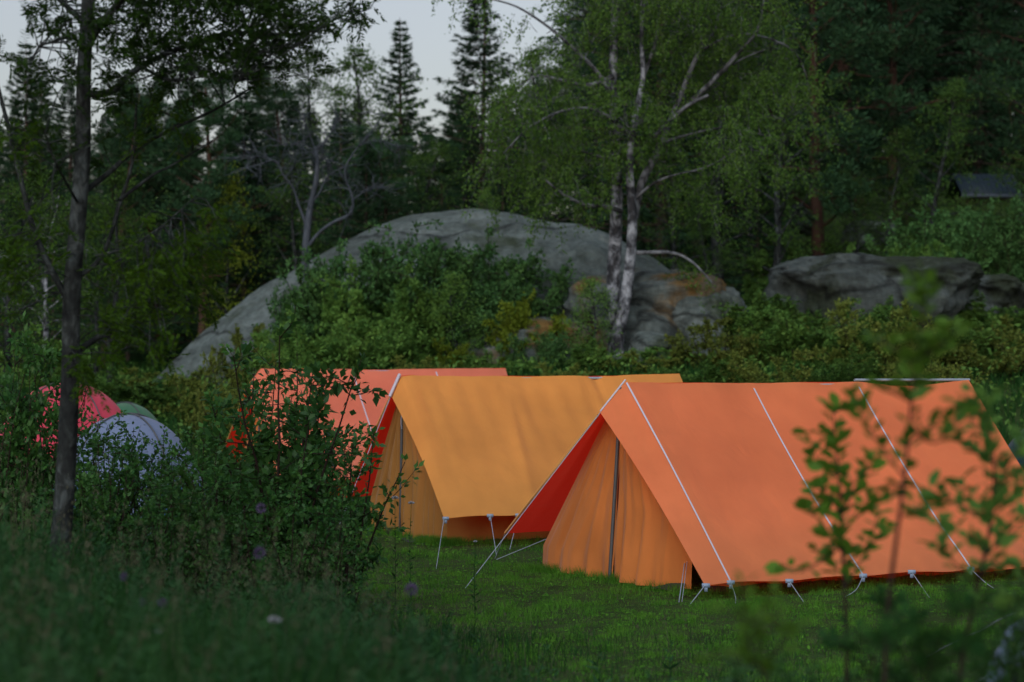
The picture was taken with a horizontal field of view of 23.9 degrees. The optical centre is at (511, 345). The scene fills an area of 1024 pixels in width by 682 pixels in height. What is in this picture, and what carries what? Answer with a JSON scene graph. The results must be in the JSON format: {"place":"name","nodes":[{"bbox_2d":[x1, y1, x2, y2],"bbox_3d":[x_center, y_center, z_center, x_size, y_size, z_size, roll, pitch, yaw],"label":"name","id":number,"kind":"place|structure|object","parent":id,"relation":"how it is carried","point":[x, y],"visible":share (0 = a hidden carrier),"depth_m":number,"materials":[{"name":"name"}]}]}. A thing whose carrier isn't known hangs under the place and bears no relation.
{"place":"outdoors","nodes":[
{"label":"outdoors","id":0,"kind":"place"},
{"bbox_2d":[157,208,668,384],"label":"hill","id":1,"kind":"structure","parent":0,"point":[587,251],"depth_m":50.15,"materials":[{"name":"stone"}]},
{"bbox_2d":[218,93,421,280],"bbox_3d":[-3.890,-3.199,48.757,4.161,3.810,1.670,0,0,0],"label":"bare tree","id":2,"kind":"object","parent":1,"relation":"on","point":[307,222],"visible":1,"depth_m":48.83,"materials":[{"name":"grey plant"}]},
{"bbox_2d":[0,488,1000,681],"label":"meadow grass","id":3,"kind":"structure","parent":0,"point":[219,650],"depth_m":10.92,"materials":[{"name":"green plant"}]},
{"bbox_2d":[0,0,1017,230],"label":"sky","id":4,"kind":"structure","parent":0,"point":[432,46],"materials":[{"name":"white"}]},
{"bbox_2d":[0,272,1023,527],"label":"rough grass","id":5,"kind":"structure","parent":0,"point":[1010,416],"depth_m":41.49,"materials":[{"name":"green plant"}]},
{"bbox_2d":[1,159,1023,681],"bbox_3d":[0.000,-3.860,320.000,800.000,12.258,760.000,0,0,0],"label":"ground","id":6,"kind":"structure","parent":0,"point":[647,609],"depth_m":20.73,"materials":[{"name":"green plant"}]},
{"bbox_2d":[0,310,87,547],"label":"leafy shrub","id":7,"kind":"object","parent":6,"relation":"on","point":[26,419],"visible":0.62,"depth_m":19.47,"materials":[{"name":"green plant"}]},
{"bbox_2d":[0,160,92,402],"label":"deciduous tree","id":8,"kind":"object","parent":6,"relation":"on","point":[9,359],"visible":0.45,"depth_m":39.88,"materials":[{"name":"green plant"}]},
{"bbox_2d":[0,191,101,363],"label":"birch tree","id":9,"kind":"object","parent":6,"relation":"on","point":[45,329],"visible":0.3,"depth_m":44.26,"materials":[{"name":"green plant"}]},
{"bbox_2d":[0,41,105,361],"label":"spruce tree","id":10,"kind":"object","parent":6,"relation":"on","point":[26,116],"visible":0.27,"depth_m":59.88,"materials":[{"name":"green plant"}]},
{"bbox_2d":[36,410,160,560],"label":"leafy shrub","id":11,"kind":"object","parent":6,"relation":"on","point":[94,480],"visible":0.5,"depth_m":19.00,"materials":[{"name":"green plant"}]},
{"bbox_2d":[60,79,178,375],"bbox_3d":[-9.551,-2.814,58.204,3.286,7.618,3.532,0,0,-20],"label":"pine tree","id":12,"kind":"object","parent":6,"relation":"on","point":[153,186],"visible":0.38,"depth_m":58.27,"materials":[{"name":"green plant"}]},
{"bbox_2d":[80,159,174,382],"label":"deciduous tree","id":13,"kind":"object","parent":6,"relation":"on","point":[113,180],"visible":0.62,"depth_m":45.64,"materials":[{"name":"green plant"}]},
{"bbox_2d":[70,404,188,564],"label":"leafy shrub","id":14,"kind":"object","parent":6,"relation":"on","point":[118,475],"visible":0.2,"depth_m":20.34,"materials":[{"name":"green plant"}]},
{"bbox_2d":[74,413,205,514],"bbox_3d":[-4.289,1.464,27.000,1.752,1.424,1.735,0,0,34],"label":"dome tent","id":15,"kind":"object","parent":6,"relation":"on","point":[150,428],"visible":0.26,"depth_m":26.64,"materials":[{"name":"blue fabric"}]},
{"bbox_2d":[88,76,202,359],"bbox_3d":[-8.964,-3.047,59.753,2.764,7.321,3.153,0,0,-27],"label":"pine tree","id":16,"kind":"object","parent":6,"relation":"on","point":[158,202],"visible":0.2,"depth_m":59.50,"materials":[{"name":"green plant"}]},
{"bbox_2d":[127,472,226,610],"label":"leafy shrub","id":17,"kind":"object","parent":6,"relation":"on","point":[148,506],"visible":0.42,"depth_m":17.50,"materials":[{"name":"green plant"}]},
{"bbox_2d":[143,460,244,585],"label":"leafy shrub","id":18,"kind":"object","parent":6,"relation":"on","point":[169,492],"visible":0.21,"depth_m":18.51,"materials":[{"name":"green plant"}]},
{"bbox_2d":[0,0,387,600],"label":"rowan tree","id":19,"kind":"object","parent":6,"relation":"on","point":[85,37],"visible":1,"depth_m":15.83,"materials":[{"name":"green plant"}]},
{"bbox_2d":[139,55,287,335],"bbox_3d":[-7.180,-2.893,57.299,3.023,8.007,3.448,0,0,-36],"label":"pine tree","id":20,"kind":"object","parent":6,"relation":"on","point":[211,120],"visible":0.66,"depth_m":57.12,"materials":[{"name":"green plant"}]},
{"bbox_2d":[162,492,281,619],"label":"leafy shrub","id":21,"kind":"object","parent":6,"relation":"on","point":[246,532],"visible":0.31,"depth_m":17.38,"materials":[{"name":"green plant"}]},
{"bbox_2d":[182,161,263,336],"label":"young tree","id":22,"kind":"object","parent":6,"relation":"on","point":[223,201],"visible":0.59,"depth_m":56.95,"materials":[{"name":"green plant"}]},
{"bbox_2d":[126,90,321,352],"bbox_3d":[-6.811,-2.724,58.991,5.474,7.211,5.425,0,0,23],"label":"spruce tree","id":23,"kind":"object","parent":6,"relation":"on","point":[247,130],"visible":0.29,"depth_m":58.85,"materials":[{"name":"green plant"}]},
{"bbox_2d":[183,350,277,448],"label":"bush","id":24,"kind":"object","parent":6,"relation":"on","point":[199,395],"visible":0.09,"depth_m":37.79,"materials":[{"name":"green plant"}]},
{"bbox_2d":[180,432,308,596],"bbox_3d":[-2.196,1.426,18.960,0.942,1.494,1.056,0,0,-42],"label":"leafy shrub","id":25,"kind":"object","parent":6,"relation":"on","point":[212,481],"visible":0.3,"depth_m":18.90,"materials":[{"name":"green plant"}]},
{"bbox_2d":[139,298,388,611],"bbox_3d":[-1.830,0.980,19.719,1.709,2.709,1.915,0,0,43],"label":"leafy shrub","id":26,"kind":"object","parent":6,"relation":"on","point":[261,453],"visible":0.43,"depth_m":19.47,"materials":[{"name":"green plant"}]},
{"bbox_2d":[184,343,349,571],"bbox_3d":[-2.070,1.140,20.335,1.461,2.317,1.638,0,0,-3],"label":"leafy shrub","id":27,"kind":"object","parent":6,"relation":"on","point":[218,418],"visible":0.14,"depth_m":20.23,"materials":[{"name":"green plant"}]},
{"bbox_2d":[204,69,344,271],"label":"pine tree","id":28,"kind":"object","parent":6,"relation":"on","point":[284,106],"visible":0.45,"depth_m":63.70,"materials":[{"name":"green plant"}]},
{"bbox_2d":[209,449,347,617],"bbox_3d":[-1.796,1.557,18.966,1.051,1.487,0.938,0,0,13],"label":"leafy shrub","id":29,"kind":"object","parent":6,"relation":"on","point":[283,534],"visible":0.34,"depth_m":18.95,"materials":[{"name":"green plant"}]},
{"bbox_2d":[241,158,346,280],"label":"deciduous tree","id":30,"kind":"object","parent":6,"relation":"on","point":[291,206],"visible":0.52,"depth_m":55.43,"materials":[{"name":"green plant"}]},
{"bbox_2d":[215,340,373,542],"bbox_3d":[-2.195,1.151,23.852,1.517,2.405,1.700,0,0,-13],"label":"leafy shrub","id":31,"kind":"object","parent":6,"relation":"on","point":[329,439],"visible":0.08,"depth_m":23.73,"materials":[{"name":"green plant"}]},
{"bbox_2d":[233,472,358,625],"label":"leafy shrub","id":32,"kind":"object","parent":6,"relation":"on","point":[308,532],"visible":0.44,"depth_m":18.36,"materials":[{"name":"green plant"}]},
{"bbox_2d":[246,308,359,378],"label":"bush","id":33,"kind":"object","parent":6,"relation":"on","point":[286,354],"visible":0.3,"depth_m":42.93,"materials":[{"name":"green plant"}]},
{"bbox_2d":[226,43,389,260],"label":"deciduous tree","id":34,"kind":"object","parent":6,"relation":"on","point":[310,60],"visible":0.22,"depth_m":65.51,"materials":[{"name":"green plant"}]},
{"bbox_2d":[266,104,369,281],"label":"spruce tree","id":35,"kind":"object","parent":6,"relation":"on","point":[336,184],"visible":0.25,"depth_m":57.87,"materials":[{"name":"green plant"}]},
{"bbox_2d":[265,238,396,358],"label":"juniper bush","id":36,"kind":"object","parent":6,"relation":"on","point":[311,292],"visible":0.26,"depth_m":46.31,"materials":[{"name":"green plant"}]},
{"bbox_2d":[307,483,373,620],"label":"leafy shrub","id":37,"kind":"object","parent":6,"relation":"on","point":[349,543],"visible":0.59,"depth_m":18.54,"materials":[{"name":"green plant"}]},
{"bbox_2d":[273,367,424,608],"bbox_3d":[-1.508,1.257,20.215,1.386,2.158,0.902,0,0,16],"label":"leafy shrub","id":38,"kind":"object","parent":6,"relation":"on","point":[373,513],"visible":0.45,"depth_m":20.22,"materials":[{"name":"green plant"}]},
{"bbox_2d":[293,317,412,369],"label":"bush","id":39,"kind":"object","parent":6,"relation":"on","point":[350,352],"visible":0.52,"depth_m":42.38,"materials":[{"name":"green plant"}]},
{"bbox_2d":[316,143,411,251],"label":"spruce tree","id":40,"kind":"object","parent":6,"relation":"on","point":[367,207],"visible":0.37,"depth_m":55.89,"materials":[{"name":"green plant"}]},
{"bbox_2d":[299,38,432,237],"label":"deciduous tree","id":41,"kind":"object","parent":6,"relation":"on","point":[369,66],"visible":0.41,"depth_m":61.05,"materials":[{"name":"green plant"}]},
{"bbox_2d":[226,368,507,495],"bbox_3d":[-1.899,1.294,35.235,4.420,1.911,5.270,0,0,-20],"label":"ridge tent","id":42,"kind":"object","parent":6,"relation":"on","point":[369,412],"visible":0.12,"depth_m":35.43,"materials":[{"name":"fabric"}]},
{"bbox_2d":[309,254,429,347],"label":"bush","id":43,"kind":"object","parent":6,"relation":"on","point":[328,310],"visible":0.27,"depth_m":45.51,"materials":[{"name":"green plant"}]},
{"bbox_2d":[299,221,448,340],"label":"juniper bush","id":44,"kind":"object","parent":6,"relation":"on","point":[364,258],"visible":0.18,"depth_m":46.61,"materials":[{"name":"green plant"}]},
{"bbox_2d":[0,436,757,681],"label":"seeding grass","id":45,"kind":"structure","parent":6,"relation":"on","point":[236,565],"depth_m":10.80,"materials":[{"name":"green plant"}]},
{"bbox_2d":[328,311,431,369],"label":"bush","id":46,"kind":"object","parent":6,"relation":"on","point":[416,338],"visible":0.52,"depth_m":42.91,"materials":[{"name":"green plant"}]},
{"bbox_2d":[341,123,425,237],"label":"pine tree","id":47,"kind":"object","parent":6,"relation":"on","point":[410,197],"visible":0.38,"depth_m":56.81,"materials":[{"name":"green plant"}]},
{"bbox_2d":[311,20,465,256],"bbox_3d":[-2.789,-4.575,63.931,4.077,8.204,4.781,0,0,43],"label":"spruce tree","id":48,"kind":"object","parent":6,"relation":"on","point":[397,80],"visible":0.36,"depth_m":63.90,"materials":[{"name":"green plant"}]},
{"bbox_2d":[344,260,455,364],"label":"bush","id":49,"kind":"object","parent":6,"relation":"on","point":[402,307],"visible":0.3,"depth_m":45.23,"materials":[{"name":"green plant"}]},
{"bbox_2d":[366,136,476,228],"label":"deciduous tree","id":50,"kind":"object","parent":6,"relation":"on","point":[439,150],"visible":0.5,"depth_m":56.80,"materials":[{"name":"green plant"}]},
{"bbox_2d":[347,219,503,342],"bbox_3d":[-1.679,-1.005,46.949,3.090,2.939,3.323,0,0,-27],"label":"juniper bush","id":51,"kind":"object","parent":6,"relation":"on","point":[434,260],"visible":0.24,"depth_m":46.33,"materials":[{"name":"green plant"}]},
{"bbox_2d":[410,134,473,212],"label":"pine tree","id":52,"kind":"object","parent":6,"relation":"on","point":[442,205],"visible":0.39,"depth_m":57.38,"materials":[{"name":"green plant"}]},
{"bbox_2d":[414,268,495,360],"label":"young tree","id":53,"kind":"object","parent":6,"relation":"on","point":[459,293],"visible":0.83,"depth_m":45.21,"materials":[{"name":"green plant"}]},
{"bbox_2d":[392,0,581,214],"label":"spruce tree","id":54,"kind":"object","parent":6,"relation":"on","point":[471,65],"visible":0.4,"depth_m":61.85,"materials":[{"name":"green plant"}]},
{"bbox_2d":[407,227,567,347],"bbox_3d":[-0.697,-0.924,46.977,3.323,2.812,3.090,0,0,-23],"label":"juniper bush","id":55,"kind":"object","parent":6,"relation":"on","point":[531,273],"visible":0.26,"depth_m":46.46,"materials":[{"name":"green plant"}]},
{"bbox_2d":[444,268,555,348],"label":"juniper bush","id":56,"kind":"object","parent":6,"relation":"on","point":[480,311],"visible":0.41,"depth_m":45.48,"materials":[{"name":"green plant"}]},
{"bbox_2d":[342,373,682,568],"bbox_3d":[0.236,1.293,27.748,4.648,1.932,5.956,0,0,-20],"label":"ridge tent","id":57,"kind":"object","parent":6,"relation":"on","point":[491,451],"visible":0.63,"depth_m":27.95,"materials":[{"name":"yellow fabric"}]},
{"bbox_2d":[370,406,400,531],"bbox_3d":[-1.552,1.390,28.924,0.201,1.660,1.349,0,0,-22],"label":"door panel","id":58,"kind":"structure","parent":57,"relation":"in","point":[390,466],"depth_m":28.58,"materials":[{"name":"orange fabric"}]},
{"bbox_2d":[401,420,446,538],"bbox_3d":[-1.055,1.390,27.750,0.262,1.660,1.204,0,0,-22],"label":"door panel","id":59,"kind":"structure","parent":57,"relation":"in","point":[426,515],"depth_m":27.59,"materials":[{"name":"orange fabric"}]},
{"bbox_2d":[12,182,1023,463],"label":"undergrowth","id":60,"kind":"object","parent":6,"relation":"on","point":[532,360],"visible":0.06,"depth_m":42.20,"materials":[{"name":"green plant"}]},
{"bbox_2d":[482,288,570,364],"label":"bush","id":61,"kind":"object","parent":6,"relation":"on","point":[518,319],"visible":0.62,"depth_m":44.76,"materials":[{"name":"green plant"}]},
{"bbox_2d":[477,238,576,316],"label":"juniper bush","id":62,"kind":"object","parent":6,"relation":"on","point":[517,273],"visible":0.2,"depth_m":47.06,"materials":[{"name":"green plant"}]},
{"bbox_2d":[426,41,634,231],"bbox_3d":[0.982,-3.894,60.045,4.655,7.231,4.280,0,0,-37],"label":"deciduous tree","id":63,"kind":"object","parent":6,"relation":"on","point":[529,61],"visible":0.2,"depth_m":59.67,"materials":[{"name":"green plant"}]},
{"bbox_2d":[495,324,585,374],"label":"juniper bush","id":64,"kind":"object","parent":6,"relation":"on","point":[545,351],"visible":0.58,"depth_m":43.84,"materials":[{"name":"green plant"}]},
{"bbox_2d":[559,273,622,365],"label":"young tree","id":65,"kind":"object","parent":6,"relation":"on","point":[589,283],"visible":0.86,"depth_m":44.36,"materials":[{"name":"green plant"}]},
{"bbox_2d":[560,268,725,356],"bbox_3d":[2.661,0.002,47.470,3.815,3.070,4.733,0,0,0],"label":"rock","id":66,"kind":"object","parent":6,"relation":"on","point":[656,297],"visible":0.26,"depth_m":45.64,"materials":[{"name":"stone"}]},
{"bbox_2d":[431,0,859,358],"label":"birch tree","id":67,"kind":"object","parent":6,"relation":"on","point":[696,90],"visible":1,"depth_m":44.76,"materials":[{"name":"green plant"}]},
{"bbox_2d":[475,0,840,301],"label":"tree","id":68,"kind":"object","parent":6,"relation":"on","point":[659,243],"visible":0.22,"depth_m":59.50,"materials":[{"name":"green plant"}]},
{"bbox_2d":[622,139,733,269],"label":"deciduous tree","id":69,"kind":"object","parent":6,"relation":"on","point":[673,244],"visible":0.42,"depth_m":56.02,"materials":[{"name":"green plant"}]},
{"bbox_2d":[663,184,746,291],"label":"deciduous tree","id":70,"kind":"object","parent":6,"relation":"on","point":[703,249],"visible":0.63,"depth_m":52.96,"materials":[{"name":"green plant"}]},
{"bbox_2d":[672,286,747,354],"bbox_3d":[3.643,-0.012,46.545,1.787,2.385,2.676,0,0,0],"label":"rock","id":71,"kind":"object","parent":6,"relation":"on","point":[686,312],"visible":0.27,"depth_m":45.39,"materials":[{"name":"stone"}]},
{"bbox_2d":[632,0,808,282],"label":"deciduous tree","id":72,"kind":"object","parent":6,"relation":"on","point":[714,242],"visible":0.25,"depth_m":56.45,"materials":[{"name":"green plant"}]},
{"bbox_2d":[664,315,782,371],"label":"bush","id":73,"kind":"object","parent":6,"relation":"on","point":[743,349],"visible":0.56,"depth_m":42.48,"materials":[{"name":"green plant"}]},
{"bbox_2d":[465,378,1023,603],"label":"ridge tent","id":74,"kind":"object","parent":6,"relation":"on","point":[660,483],"visible":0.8,"depth_m":22.93,"materials":[{"name":"orange fabric"}]},
{"bbox_2d":[543,420,619,576],"bbox_3d":[0.610,1.390,23.565,0.198,1.660,1.450,0,0,-32],"label":"door panel","id":75,"kind":"structure","parent":74,"relation":"in","point":[579,535],"depth_m":23.35,"materials":[{"name":"orange fabric"}]},
{"bbox_2d":[614,442,691,588],"bbox_3d":[1.267,1.390,22.469,0.324,1.660,1.117,0,0,-26],"label":"door panel","id":76,"kind":"structure","parent":74,"relation":"in","point":[647,546],"depth_m":22.43,"materials":[{"name":"orange fabric"}]},
{"bbox_2d":[692,570,811,681],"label":"sapling","id":77,"kind":"object","parent":6,"relation":"on","point":[765,665],"visible":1,"depth_m":6.79,"materials":[{"name":"green plant"}]},
{"bbox_2d":[709,154,804,305],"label":"spruce tree","id":78,"kind":"object","parent":6,"relation":"on","point":[755,249],"visible":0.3,"depth_m":56.90,"materials":[{"name":"green plant"}]},
{"bbox_2d":[719,348,814,382],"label":"bush","id":79,"kind":"object","parent":6,"relation":"on","point":[751,374],"visible":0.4,"depth_m":39.93,"materials":[{"name":"green plant"}]},
{"bbox_2d":[712,288,852,365],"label":"bush","id":80,"kind":"object","parent":6,"relation":"on","point":[818,333],"visible":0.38,"depth_m":43.47,"materials":[{"name":"green plant"}]},
{"bbox_2d":[687,52,892,274],"bbox_3d":[5.902,-3.570,54.957,3.778,6.382,4.108,0,0,45],"label":"deciduous tree","id":81,"kind":"object","parent":6,"relation":"on","point":[777,241],"visible":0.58,"depth_m":54.87,"materials":[{"name":"green plant"}]},
{"bbox_2d":[658,0,928,255],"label":"pine tree","id":82,"kind":"object","parent":6,"relation":"on","point":[817,203],"visible":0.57,"depth_m":59.17,"materials":[{"name":"green plant"}]},
{"bbox_2d":[726,305,888,373],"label":"bush","id":83,"kind":"object","parent":6,"relation":"on","point":[787,339],"visible":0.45,"depth_m":42.69,"materials":[{"name":"green plant"}]},
{"bbox_2d":[763,392,895,681],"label":"sapling","id":84,"kind":"object","parent":6,"relation":"on","point":[840,531],"visible":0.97,"depth_m":9.39,"materials":[{"name":"green plant"}]},
{"bbox_2d":[782,343,887,381],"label":"bush","id":85,"kind":"object","parent":6,"relation":"on","point":[851,374],"visible":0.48,"depth_m":39.53,"materials":[{"name":"green plant"}]},
{"bbox_2d":[765,0,916,215],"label":"pine tree","id":86,"kind":"object","parent":6,"relation":"on","point":[908,15],"visible":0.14,"depth_m":69.94,"materials":[{"name":"green plant"}]},
{"bbox_2d":[802,297,937,378],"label":"bush","id":87,"kind":"object","parent":6,"relation":"on","point":[849,336],"visible":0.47,"depth_m":41.56,"materials":[{"name":"green plant"}]},
{"bbox_2d":[817,584,927,681],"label":"sapling","id":88,"kind":"object","parent":6,"relation":"on","point":[881,592],"visible":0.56,"depth_m":8.97,"materials":[{"name":"green plant"}]},
{"bbox_2d":[762,252,984,328],"bbox_3d":[7.468,-0.877,50.485,4.555,2.089,5.282,0,0,0],"label":"rock","id":89,"kind":"object","parent":6,"relation":"on","point":[813,284],"visible":0.55,"depth_m":48.48,"materials":[{"name":"stone"}]},
{"bbox_2d":[847,122,929,255],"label":"deciduous tree","id":90,"kind":"object","parent":6,"relation":"on","point":[905,136],"visible":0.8,"depth_m":58.04,"materials":[{"name":"green plant"}]},
{"bbox_2d":[773,0,1012,251],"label":"pine tree","id":91,"kind":"object","parent":6,"relation":"on","point":[894,119],"visible":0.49,"depth_m":62.56,"materials":[{"name":"green plant"}]},
{"bbox_2d":[778,0,1023,194],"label":"spruce tree","id":92,"kind":"object","parent":6,"relation":"on","point":[971,3],"visible":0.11,"depth_m":83.48,"materials":[{"name":"green plant"}]},
{"bbox_2d":[842,260,979,681],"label":"sapling","id":93,"kind":"object","parent":6,"relation":"on","point":[917,298],"visible":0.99,"depth_m":7.79,"materials":[{"name":"green plant"}]},
{"bbox_2d":[820,574,1017,681],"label":"sapling","id":94,"kind":"object","parent":6,"relation":"on","point":[975,646],"visible":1,"depth_m":5.55,"materials":[{"name":"green plant"}]},
{"bbox_2d":[837,0,1023,194],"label":"spruce tree","id":95,"kind":"object","parent":6,"relation":"on","point":[1007,6],"visible":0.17,"depth_m":85.05,"materials":[{"name":"green plant"}]},
{"bbox_2d":[857,305,1005,369],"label":"bush","id":96,"kind":"object","parent":6,"relation":"on","point":[988,334],"visible":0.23,"depth_m":42.77,"materials":[{"name":"green plant"}]},
{"bbox_2d":[864,193,999,269],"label":"juniper bush","id":97,"kind":"object","parent":6,"relation":"on","point":[939,230],"visible":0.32,"depth_m":55.70,"materials":[{"name":"green plant"}]},
{"bbox_2d":[872,73,1009,254],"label":"deciduous tree","id":98,"kind":"object","parent":6,"relation":"on","point":[958,86],"visible":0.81,"depth_m":57.96,"materials":[{"name":"green plant"}]},
{"bbox_2d":[909,383,1023,675],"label":"sapling","id":99,"kind":"object","parent":6,"relation":"on","point":[1000,490],"visible":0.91,"depth_m":8.59,"materials":[{"name":"green plant"}]},
{"bbox_2d":[932,329,1023,376],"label":"bush","id":100,"kind":"object","parent":6,"relation":"on","point":[965,356],"visible":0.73,"depth_m":41.76,"materials":[{"name":"green plant"}]},
{"bbox_2d":[944,173,1023,204],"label":"hut","id":101,"kind":"object","parent":6,"relation":"on","point":[984,187],"visible":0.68,"depth_m":71.49,"materials":[{"name":"grey wood"}]},
{"bbox_2d":[947,0,1023,161],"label":"pine tree","id":102,"kind":"object","parent":6,"relation":"on","point":[1005,51],"visible":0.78,"depth_m":66.22,"materials":[{"name":"green plant"}]},
{"bbox_2d":[952,571,1023,681],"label":"leafy shrub","id":103,"kind":"object","parent":6,"relation":"on","point":[1012,654],"visible":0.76,"depth_m":9.37,"materials":[{"name":"green plant"}]},
{"bbox_2d":[959,182,1023,281],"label":"juniper bush","id":104,"kind":"object","parent":6,"relation":"on","point":[1014,270],"visible":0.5,"depth_m":55.69,"materials":[{"name":"green plant"}]},
{"bbox_2d":[960,273,1023,325],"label":"rock","id":105,"kind":"object","parent":6,"relation":"on","point":[1002,290],"visible":0.32,"depth_m":52.51,"materials":[{"name":"stone"}]},
{"bbox_2d":[226,523,1023,681],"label":"lawn","id":106,"kind":"structure","parent":0,"point":[431,541],"depth_m":20.85,"materials":[{"name":"green plant"}]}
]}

